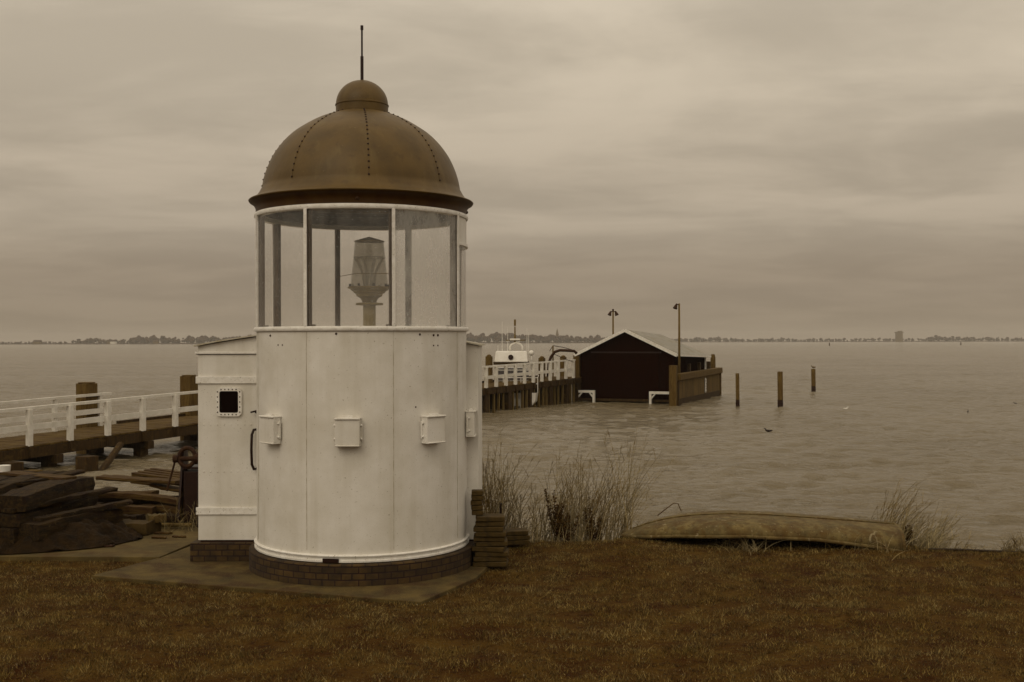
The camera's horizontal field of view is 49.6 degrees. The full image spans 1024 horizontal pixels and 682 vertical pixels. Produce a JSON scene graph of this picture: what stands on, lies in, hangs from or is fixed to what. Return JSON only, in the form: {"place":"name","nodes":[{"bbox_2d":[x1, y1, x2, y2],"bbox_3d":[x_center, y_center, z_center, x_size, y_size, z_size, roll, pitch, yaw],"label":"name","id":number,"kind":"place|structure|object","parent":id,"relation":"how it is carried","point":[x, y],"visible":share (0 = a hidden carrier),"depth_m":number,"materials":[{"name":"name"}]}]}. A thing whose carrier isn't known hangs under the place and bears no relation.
{"place":"outdoors","nodes":[
{"label":"outdoors","id":0,"kind":"place"},
{"bbox_2d":[0,465,10,471],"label":"white bucket","id":1,"kind":"object","parent":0,"point":[4,468],"visible":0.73,"depth_m":14.94,"materials":[{"name":"white plastic"}]},
{"bbox_2d":[0,517,197,561],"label":"concrete path","id":2,"kind":"structure","parent":0,"point":[146,547],"depth_m":12.25,"materials":[{"name":"grey concrete"}]},
{"bbox_2d":[0,502,103,543],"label":"timber balk","id":3,"kind":"object","parent":2,"relation":"on","point":[10,534],"visible":0.1,"depth_m":12.20,"materials":[{"name":"brown wood"}]},
{"bbox_2d":[0,496,98,526],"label":"timber balk","id":4,"kind":"object","parent":3,"relation":"on","point":[17,519],"visible":0.5,"depth_m":12.71,"materials":[{"name":"brown wood"}]},
{"bbox_2d":[0,476,94,511],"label":"timber balk","id":5,"kind":"object","parent":4,"relation":"on","point":[29,497],"visible":0.92,"depth_m":12.78,"materials":[{"name":"brown wood"}]},
{"bbox_2d":[0,471,76,479],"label":"loose board","id":6,"kind":"object","parent":5,"relation":"on","point":[42,475],"visible":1,"depth_m":13.82,"materials":[{"name":"brown wood"}]},
{"bbox_2d":[37,502,61,507],"bbox_3d":[-5.746,1.863,12.748,1.132,0.121,0.154,7,-4,-35],"label":"timber balk","id":7,"kind":"object","parent":4,"relation":"on","point":[59,504],"visible":0.22,"depth_m":12.95,"materials":[{"name":"brown wood"}]},
{"bbox_2d":[3,487,117,512],"bbox_3d":[-5.295,1.866,13.105,0.166,0.067,1.722,0,1,20],"label":"timber balk","id":8,"kind":"object","parent":4,"relation":"on","point":[83,494],"visible":0.84,"depth_m":13.23,"materials":[{"name":"brown wood"}]},
{"bbox_2d":[0,519,142,554],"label":"tarpaulin","id":9,"kind":"object","parent":2,"relation":"on","point":[86,534],"visible":0.58,"depth_m":12.47,"materials":[{"name":"fabric"}]},
{"bbox_2d":[123,513,144,519],"bbox_3d":[-4.836,2.224,13.750,0.522,0.158,0.179,0,0,4],"label":"timber offcut","id":10,"kind":"object","parent":2,"relation":"on","point":[136,516],"visible":0.22,"depth_m":13.69,"materials":[{"name":"brown wood"}]},
{"bbox_2d":[114,519,161,534],"bbox_3d":[-4.622,2.252,13.451,0.617,0.177,0.374,0,0,12],"label":"stone block","id":11,"kind":"object","parent":2,"relation":"on","point":[144,527],"depth_m":13.31,"materials":[{"name":"concrete"}]},
{"bbox_2d":[146,513,166,522],"bbox_3d":[-4.331,2.152,13.500,0.234,0.116,0.198,0,0,-20],"label":"stone block","id":12,"kind":"object","parent":11,"relation":"on","point":[159,517],"depth_m":13.44,"materials":[{"name":"concrete"}]},
{"bbox_2d":[152,536,166,538],"bbox_3d":[-4.147,2.311,13.057,0.183,0.028,0.056,0,0,9],"label":"wood chip","id":13,"kind":"object","parent":2,"relation":"on","point":[160,537],"visible":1,"depth_m":13.04,"materials":[{"name":"brown wood"}]},
{"bbox_2d":[145,512,176,522],"bbox_3d":[-4.445,2.230,13.950,0.500,0.129,0.220,0,0,-4],"label":"timber offcut","id":14,"kind":"object","parent":2,"relation":"on","point":[172,518],"visible":0.3,"depth_m":13.87,"materials":[{"name":"brown wood"}]},
{"bbox_2d":[98,504,156,513],"bbox_3d":[-5.046,2.137,14.100,1.129,0.114,0.168,0,0,12],"label":"plank","id":15,"kind":"object","parent":14,"relation":"on","point":[135,509],"visible":0.33,"depth_m":13.96,"materials":[{"name":"brown wood"}]},
{"bbox_2d":[154,532,171,533],"bbox_3d":[-4.197,2.308,13.343,0.214,0.030,0.057,0,0,9],"label":"wood chip","id":16,"kind":"object","parent":2,"relation":"on","point":[162,532],"visible":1,"depth_m":13.32,"materials":[{"name":"brown wood"}]},
{"bbox_2d":[162,523,191,526],"bbox_3d":[-4.164,2.280,13.750,0.400,0.048,0.050,0,0,6],"label":"pipe length","id":17,"kind":"object","parent":2,"relation":"on","point":[175,524],"visible":0.62,"depth_m":13.73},
{"bbox_2d":[172,535,185,537],"bbox_3d":[-3.926,2.311,13.112,0.179,0.030,0.058,0,0,7],"label":"wood chip","id":18,"kind":"object","parent":2,"relation":"on","point":[177,536],"visible":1,"depth_m":13.09,"materials":[{"name":"brown wood"}]},
{"bbox_2d":[166,446,197,526],"bbox_3d":[-4.027,1.831,14.115,0.622,1.023,0.585,0,0,0],"label":"hand winch","id":19,"kind":"object","parent":2,"relation":"on","point":[188,486],"visible":0.62,"depth_m":13.93,"materials":[{"name":"black metal"}]},
{"bbox_3d":[-4.687,2.231,14.550,1.521,0.161,0.409,0,0,-3],"label":"plank","id":20,"kind":"object","parent":2,"relation":"on","visible":0},
{"bbox_2d":[97,496,178,504],"bbox_3d":[-4.799,2.141,14.800,1.428,0.196,0.309,0,0,4],"label":"plank","id":21,"kind":"object","parent":20,"relation":"on","point":[135,501],"visible":0.14,"depth_m":14.67,"materials":[{"name":"brown wood"}]},
{"bbox_2d":[130,468,179,486],"bbox_3d":[-4.695,1.921,15.400,0.950,0.145,0.620,6,1,10],"label":"pallet","id":22,"kind":"object","parent":21,"relation":"on","point":[157,473],"visible":0.32,"depth_m":15.29,"materials":[{"name":"brown wood"}]},
{"bbox_2d":[149,483,178,492],"bbox_3d":[-4.346,1.958,14.650,0.908,0.077,0.209,4,1,18],"label":"plank","id":23,"kind":"object","parent":21,"relation":"on","point":[164,487],"visible":0.42,"depth_m":14.67,"materials":[{"name":"brown wood"}]},
{"bbox_2d":[96,474,179,484],"bbox_3d":[-4.944,1.843,14.750,1.172,0.054,0.270,2,0,10],"label":"plank","id":24,"kind":"object","parent":23,"relation":"on","point":[120,478],"visible":0.93,"depth_m":14.67,"materials":[{"name":"brown wood"}]},
{"bbox_2d":[143,504,183,514],"bbox_3d":[-4.545,2.156,14.200,0.928,0.123,0.149,0,0,9],"label":"plank","id":25,"kind":"object","parent":20,"relation":"on","point":[169,508],"visible":0.42,"depth_m":14.12,"materials":[{"name":"brown wood"}]},
{"bbox_2d":[98,491,183,506],"bbox_3d":[-4.745,2.022,14.300,1.334,0.114,0.169,3,1,14],"label":"plank","id":26,"kind":"object","parent":25,"relation":"on","point":[154,497],"visible":0.81,"depth_m":14.24,"materials":[{"name":"brown wood"}]},
{"bbox_2d":[117,490,158,493],"bbox_3d":[-5.141,1.994,14.501,1.007,0.083,0.228,0,0,6],"label":"plank","id":27,"kind":"object","parent":26,"relation":"on","point":[152,491],"visible":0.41,"depth_m":14.48,"materials":[{"name":"brown wood"}]},
{"bbox_3d":[-6.545,2.101,13.600,0.437,0.281,2.229,0,0,-2],"label":"timber balk","id":28,"kind":"object","parent":2,"relation":"on","visible":0},
{"bbox_2d":[0,470,35,480],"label":"timber balk","id":29,"kind":"object","parent":28,"relation":"on","point":[3,477],"visible":0.18,"depth_m":14.01,"materials":[{"name":"brown wood"}]},
{"bbox_3d":[-6.045,2.195,13.350,0.416,0.236,2.117,0,0,0],"label":"timber balk","id":30,"kind":"object","parent":2,"relation":"on","visible":0},
{"bbox_3d":[-5.945,1.990,13.300,0.417,0.217,2.135,0,0,2],"label":"timber balk","id":31,"kind":"object","parent":30,"relation":"on","visible":0},
{"bbox_2d":[0,471,64,494],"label":"timber balk","id":32,"kind":"object","parent":31,"relation":"on","point":[9,484],"visible":0.42,"depth_m":13.34,"materials":[{"name":"brown wood"}]},
{"bbox_2d":[0,469,85,486],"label":"timber balk","id":33,"kind":"object","parent":32,"relation":"on","point":[36,480],"visible":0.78,"depth_m":13.61,"materials":[{"name":"brown wood"}]},
{"bbox_2d":[0,341,996,343],"bbox_3d":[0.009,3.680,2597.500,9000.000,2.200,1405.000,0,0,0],"label":"shore","id":34,"kind":"structure","parent":0,"point":[591,342],"depth_m":2490.00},
{"bbox_2d":[33,340,41,343],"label":"house","id":35,"kind":"structure","parent":34,"relation":"on","point":[37,341],"depth_m":1876.00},
{"bbox_2d":[0,332,606,343],"bbox_3d":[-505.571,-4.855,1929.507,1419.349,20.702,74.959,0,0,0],"label":"distant wood","id":36,"kind":"object","parent":34,"relation":"on","point":[496,337],"visible":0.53,"depth_m":1915.10,"materials":[{"name":"brown plant"}]},
{"bbox_2d":[671,335,1023,341],"bbox_3d":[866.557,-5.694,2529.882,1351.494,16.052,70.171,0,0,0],"label":"distant wood","id":37,"kind":"object","parent":34,"relation":"on","point":[719,339],"visible":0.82,"depth_m":2517.72,"materials":[{"name":"green plant"}]},
{"bbox_2d":[895,331,902,341],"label":"tower block","id":38,"kind":"structure","parent":34,"relation":"on","point":[898,336],"depth_m":2474.00,"materials":[{"name":"grey concrete"}]},
{"bbox_2d":[0,341,1023,550],"bbox_3d":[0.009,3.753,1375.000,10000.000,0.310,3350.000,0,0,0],"label":"water","id":39,"kind":"structure","parent":0,"point":[905,416],"depth_m":45.89,"materials":[{"name":"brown liquid"}]},
{"bbox_2d":[0,359,580,471],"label":"wooden pier","id":40,"kind":"structure","parent":39,"relation":"in","point":[91,433],"depth_m":36.77,"materials":[{"name":"white paint"}]},
{"bbox_2d":[547,345,577,376],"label":"loading hose","id":41,"kind":"object","parent":40,"relation":"on","point":[551,357],"visible":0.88,"depth_m":66.97,"materials":[{"name":"metal"}]},
{"bbox_2d":[485,354,492,382],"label":"mooring pile","id":42,"kind":"object","parent":39,"relation":"in","point":[488,359],"visible":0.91,"depth_m":62.67,"materials":[{"name":"brown wood"}]},
{"bbox_2d":[493,319,538,407],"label":"motor boat","id":43,"kind":"object","parent":39,"relation":"on","point":[502,357],"visible":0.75,"depth_m":64.21,"materials":[{"name":"white paint"}]},
{"bbox_2d":[514,399,519,407],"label":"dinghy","id":44,"kind":"object","parent":39,"relation":"on","point":[515,403],"visible":0.12,"depth_m":61.86,"materials":[{"name":"paint"}]},
{"bbox_2d":[538,356,544,377],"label":"mooring pile","id":45,"kind":"object","parent":39,"relation":"in","point":[541,359],"visible":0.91,"depth_m":67.40,"materials":[{"name":"wood"}]},
{"bbox_2d":[560,355,566,379],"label":"mooring pile","id":46,"kind":"object","parent":39,"relation":"in","point":[562,367],"visible":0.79,"depth_m":70.88,"materials":[{"name":"brown wood"}]},
{"bbox_2d":[573,355,579,376],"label":"mooring pile","id":47,"kind":"object","parent":39,"relation":"in","point":[577,367],"visible":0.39,"depth_m":69.67,"materials":[{"name":"brown wood"}]},
{"bbox_2d":[578,390,594,402],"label":"fender frame","id":48,"kind":"object","parent":39,"relation":"in","point":[589,392],"visible":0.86,"depth_m":68.22,"materials":[{"name":"white paint"}]},
{"bbox_2d":[608,309,618,334],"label":"lamp post","id":49,"kind":"object","parent":39,"relation":"in","point":[612,312],"visible":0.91,"depth_m":76.95,"materials":[{"name":"metal"}]},
{"bbox_2d":[574,329,710,402],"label":"boathouse","id":50,"kind":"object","parent":39,"relation":"in","point":[624,365],"visible":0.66,"depth_m":67.77,"materials":[{"name":"black wood"}]},
{"bbox_2d":[598,353,658,398],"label":"sliding door","id":51,"kind":"structure","parent":50,"relation":"in","point":[620,375],"depth_m":67.58,"materials":[{"name":"wood"}]},
{"bbox_2d":[649,391,668,403],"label":"fender frame","id":52,"kind":"object","parent":39,"relation":"in","point":[654,393],"visible":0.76,"depth_m":66.49,"materials":[{"name":"white paint"}]},
{"bbox_2d":[669,365,722,405],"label":"plank jetty","id":53,"kind":"object","parent":39,"relation":"in","point":[692,386],"visible":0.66,"depth_m":68.07,"materials":[{"name":"brown wood"}]},
{"bbox_2d":[673,303,680,372],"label":"lamp post","id":54,"kind":"object","parent":53,"relation":"on","point":[679,360],"visible":0.9,"depth_m":65.25,"materials":[{"name":"metal"}]},
{"bbox_2d":[697,362,700,369],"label":"mooring pile","id":55,"kind":"object","parent":39,"relation":"in","point":[698,365],"visible":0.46,"depth_m":70.84,"materials":[{"name":"brown wood"}]},
{"bbox_2d":[706,361,710,368],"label":"mooring pile","id":56,"kind":"object","parent":39,"relation":"in","point":[708,364],"visible":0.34,"depth_m":73.86,"materials":[{"name":"brown wood"}]},
{"bbox_2d":[710,354,715,367],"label":"mooring pile","id":57,"kind":"object","parent":39,"relation":"in","point":[713,361],"visible":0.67,"depth_m":75.07,"materials":[{"name":"brown wood"}]},
{"bbox_2d":[735,373,739,405],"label":"water post","id":58,"kind":"object","parent":39,"relation":"in","point":[737,391],"visible":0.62,"depth_m":62.91,"materials":[{"name":"brown wood"}]},
{"bbox_2d":[777,371,782,406],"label":"water post","id":59,"kind":"object","parent":39,"relation":"in","point":[780,387],"visible":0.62,"depth_m":62.47,"materials":[{"name":"brown wood"}]},
{"bbox_2d":[811,369,815,391],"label":"water post","id":60,"kind":"object","parent":39,"relation":"in","point":[813,379],"visible":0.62,"depth_m":81.11,"materials":[{"name":"brown wood"}]},
{"bbox_2d":[0,536,1023,681],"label":"ground","id":61,"kind":"structure","parent":0,"point":[802,666],"depth_m":9.02,"materials":[{"name":"green plant"}]},
{"bbox_2d":[163,494,197,534],"bbox_3d":[-4.002,2.124,13.771,0.914,0.564,0.987,0,0,-22],"label":"grass tuft","id":62,"kind":"object","parent":61,"relation":"on","point":[183,527],"visible":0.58,"depth_m":13.60,"materials":[{"name":"beige plant"}]},
{"bbox_2d":[91,546,490,604],"bbox_3d":[-1.978,2.383,12.068,3.736,0.104,3.565,0,0,15],"label":"concrete apron","id":63,"kind":"object","parent":61,"relation":"on","point":[178,568],"visible":0.29,"depth_m":10.77,"materials":[{"name":"grey concrete"}]},
{"bbox_2d":[190,25,484,585],"bbox_3d":[-1.869,-0.496,11.900,3.095,5.660,2.799,0,0,0],"label":"lighthouse","id":64,"kind":"object","parent":63,"relation":"on","point":[337,454],"visible":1,"depth_m":10.86,"materials":[{"name":"metal"}]},
{"bbox_2d":[338,273,388,276],"bbox_3d":[-1.632,-0.694,11.671,0.131,0.089,2.051,0,0,-23],"label":"wire","id":65,"kind":"object","parent":64,"relation":"attached to","point":[365,273],"visible":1,"depth_m":11.23,"materials":[{"name":"grey metal"}]},
{"bbox_2d":[348,237,388,325],"bbox_3d":[-1.504,-0.551,11.700,0.456,1.099,0.456,0,0,0],"label":"beacon lamp","id":66,"kind":"object","parent":64,"relation":"on","point":[368,296],"visible":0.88,"depth_m":11.63,"materials":[{"name":"paint"}]},
{"bbox_2d":[473,558,508,566],"bbox_3d":[-0.221,2.303,11.544,0.350,0.046,0.250,-1,0,5],"label":"paving tile","id":67,"kind":"object","parent":63,"relation":"on","point":[489,564],"visible":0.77,"depth_m":11.42,"materials":[{"name":"concrete"}]},
{"bbox_2d":[473,553,506,561],"bbox_3d":[-0.233,2.251,11.556,0.344,0.046,0.250,1,0,-4],"label":"paving tile","id":68,"kind":"object","parent":67,"relation":"on","point":[489,559],"visible":0.66,"depth_m":11.43,"materials":[{"name":"concrete"}]},
{"bbox_2d":[475,548,508,556],"bbox_3d":[-0.206,2.200,11.549,0.338,0.046,0.250,-1,0,2],"label":"paving tile","id":69,"kind":"object","parent":68,"relation":"on","point":[505,553],"visible":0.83,"depth_m":11.43,"materials":[{"name":"concrete"}]},
{"bbox_2d":[472,543,506,551],"bbox_3d":[-0.236,2.148,11.544,0.332,0.046,0.250,1,0,8],"label":"paving tile","id":70,"kind":"object","parent":69,"relation":"on","point":[491,548],"visible":0.82,"depth_m":11.43,"materials":[{"name":"concrete"}]},
{"bbox_2d":[476,537,507,546],"bbox_3d":[-0.211,2.096,11.572,0.326,0.046,0.250,-1,0,-2],"label":"paving tile","id":71,"kind":"object","parent":70,"relation":"on","point":[487,543],"visible":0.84,"depth_m":11.45,"materials":[{"name":"concrete"}]},
{"bbox_2d":[474,533,504,541],"bbox_3d":[-0.238,2.045,11.565,0.320,0.046,0.250,1,0,-1],"label":"paving tile","id":72,"kind":"object","parent":71,"relation":"on","point":[498,539],"visible":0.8,"depth_m":11.44,"materials":[{"name":"concrete"}]},
{"bbox_2d":[475,529,506,536],"bbox_3d":[-0.217,1.994,11.543,0.314,0.046,0.250,0,0,1],"label":"paving tile","id":73,"kind":"object","parent":72,"relation":"on","point":[490,534],"visible":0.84,"depth_m":11.42,"materials":[{"name":"concrete"}]},
{"bbox_2d":[473,526,504,531],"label":"paving tile","id":74,"kind":"object","parent":73,"relation":"on","point":[488,528],"visible":0.76,"depth_m":11.43,"materials":[{"name":"concrete"}]},
{"bbox_2d":[475,519,505,525],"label":"paving tile","id":75,"kind":"object","parent":74,"relation":"on","point":[483,523],"visible":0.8,"depth_m":11.45,"materials":[{"name":"concrete"}]},
{"bbox_2d":[476,513,504,521],"bbox_3d":[-0.229,1.839,11.563,0.296,0.046,0.250,1,0,-3],"label":"paving tile","id":76,"kind":"object","parent":75,"relation":"on","point":[495,517],"visible":0.91,"depth_m":11.45,"materials":[{"name":"concrete"}]},
{"bbox_2d":[472,510,482,514],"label":"paving tile","id":77,"kind":"object","parent":76,"relation":"on","point":[477,512],"visible":0.84,"depth_m":11.53,"materials":[{"name":"concrete"}]},
{"bbox_2d":[471,505,482,509],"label":"paving tile","id":78,"kind":"object","parent":77,"relation":"on","point":[476,507],"visible":0.86,"depth_m":11.53,"materials":[{"name":"concrete"}]},
{"bbox_2d":[471,500,482,504],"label":"paving tile","id":79,"kind":"object","parent":78,"relation":"on","point":[476,502],"visible":0.85,"depth_m":11.53,"materials":[{"name":"concrete"}]},
{"bbox_2d":[471,494,483,499],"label":"paving tile","id":80,"kind":"object","parent":79,"relation":"on","point":[477,497],"visible":0.89,"depth_m":11.53,"materials":[{"name":"concrete"}]},
{"bbox_2d":[472,489,482,494],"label":"paving tile","id":81,"kind":"object","parent":80,"relation":"on","point":[477,491],"visible":1,"depth_m":11.53,"materials":[{"name":"concrete"}]},
{"bbox_2d":[507,540,528,544],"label":"paving tile","id":82,"kind":"object","parent":63,"relation":"on","point":[515,542],"visible":0.42,"depth_m":12.65,"materials":[{"name":"stone"}]},
{"bbox_2d":[506,535,529,539],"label":"paving tile","id":83,"kind":"object","parent":82,"relation":"on","point":[518,537],"visible":0.42,"depth_m":12.66,"materials":[{"name":"concrete"}]},
{"bbox_2d":[506,528,527,535],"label":"paving tile","id":84,"kind":"object","parent":83,"relation":"on","point":[516,531],"visible":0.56,"depth_m":12.68,"materials":[{"name":"concrete"}]},
{"bbox_2d":[482,425,543,528],"bbox_3d":[-0.243,1.938,13.664,1.217,1.884,1.529,0,0,32],"label":"reed clump","id":85,"kind":"object","parent":61,"relation":"on","point":[488,501],"visible":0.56,"depth_m":13.68,"materials":[{"name":"brown plant"}]},
{"bbox_2d":[544,489,563,541],"bbox_3d":[0.538,2.194,13.575,0.260,0.773,0.214,0,0,38],"label":"dock plant","id":86,"kind":"object","parent":61,"relation":"on","point":[555,518],"visible":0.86,"depth_m":13.52,"materials":[{"name":"brown plant"}]},
{"bbox_2d":[557,507,580,541],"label":"dock plant","id":87,"kind":"object","parent":61,"relation":"on","point":[564,526],"visible":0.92,"depth_m":13.42,"materials":[{"name":"plant"}]},
{"bbox_2d":[505,425,672,542],"bbox_3d":[0.819,2.029,13.645,2.427,1.976,1.604,0,0,0],"label":"reed clump","id":88,"kind":"object","parent":61,"relation":"on","point":[581,528],"visible":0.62,"depth_m":13.58,"materials":[{"name":"brown plant"}]},
{"bbox_2d":[582,507,602,540],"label":"dock plant","id":89,"kind":"object","parent":61,"relation":"on","point":[594,537],"visible":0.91,"depth_m":13.47,"materials":[{"name":"brown plant"}]},
{"bbox_2d":[716,536,774,554],"bbox_3d":[2.607,2.222,12.512,1.018,0.322,1.118,0,0,43],"label":"grass tuft","id":90,"kind":"object","parent":61,"relation":"on","point":[742,543],"visible":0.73,"depth_m":12.44,"materials":[{"name":"green plant"}]},
{"bbox_2d":[620,510,905,550],"bbox_3d":[2.866,2.243,13.034,3.187,0.435,1.364,0,0,9],"label":"rowing boat","id":91,"kind":"object","parent":61,"relation":"on","point":[754,525],"visible":0.98,"depth_m":12.56,"materials":[{"name":"paint"}]},
{"bbox_2d":[657,503,681,515],"bbox_3d":[1.931,2.064,13.599,0.302,0.161,0.011,0,0,0],"label":"rope loop","id":92,"kind":"object","parent":91,"relation":"attached to","point":[668,507],"visible":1,"depth_m":13.60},
{"bbox_2d":[675,543,1023,552],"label":"edging board","id":93,"kind":"object","parent":61,"relation":"on","point":[929,549],"visible":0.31,"depth_m":12.53,"materials":[{"name":"wood"}]},
{"bbox_2d":[804,518,922,560],"bbox_3d":[4.002,2.236,12.362,1.741,0.421,1.245,0,0,19],"label":"grass tuft","id":94,"kind":"object","parent":61,"relation":"on","point":[869,545],"visible":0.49,"depth_m":12.27,"materials":[{"name":"green plant"}]},
{"bbox_2d":[902,525,916,545],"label":"dock plant","id":95,"kind":"object","parent":61,"relation":"on","point":[910,535],"visible":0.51,"depth_m":13.02,"materials":[{"name":"plant"}]},
{"bbox_2d":[871,478,977,548],"bbox_3d":[4.686,2.286,13.016,1.430,1.357,1.365,0,0,-37],"label":"reed clump","id":96,"kind":"object","parent":61,"relation":"on","point":[929,541],"visible":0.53,"depth_m":12.97,"materials":[{"name":"beige plant"}]},
{"bbox_2d":[943,529,1018,551],"bbox_3d":[5.169,2.371,12.642,1.224,0.583,0.943,0,0,40],"label":"weed tuft","id":97,"kind":"object","parent":61,"relation":"on","point":[967,544],"visible":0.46,"depth_m":12.43,"materials":[{"name":"green plant"}]},
{"bbox_2d":[989,528,1023,551],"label":"weed tuft","id":98,"kind":"object","parent":61,"relation":"on","point":[1015,546],"visible":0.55,"depth_m":12.32,"materials":[{"name":"green plant"}]},
{"bbox_2d":[0,0,1023,342],"label":"sky","id":99,"kind":"structure","parent":0,"point":[765,169],"materials":[{"name":"grey"}]},
{"bbox_3d":[-4.989,2.240,12.625,1.025,0.106,0.175,0,0,-40],"label":"timber balk","id":100,"kind":"object","parent":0,"visible":0},
{"bbox_2d":[13,508,123,540],"bbox_3d":[-5.115,2.101,12.882,0.377,0.227,1.382,0,0,22],"label":"timber balk","id":101,"kind":"object","parent":100,"relation":"on","point":[35,530],"visible":0.59,"depth_m":12.47,"materials":[{"name":"brown wood"}]},
{"bbox_2d":[33,499,132,521],"bbox_3d":[-4.975,1.982,12.950,0.137,0.076,1.316,0,2,30],"label":"timber balk","id":102,"kind":"object","parent":101,"relation":"on","point":[105,506],"visible":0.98,"depth_m":12.90,"materials":[{"name":"brown wood"}]}
]}

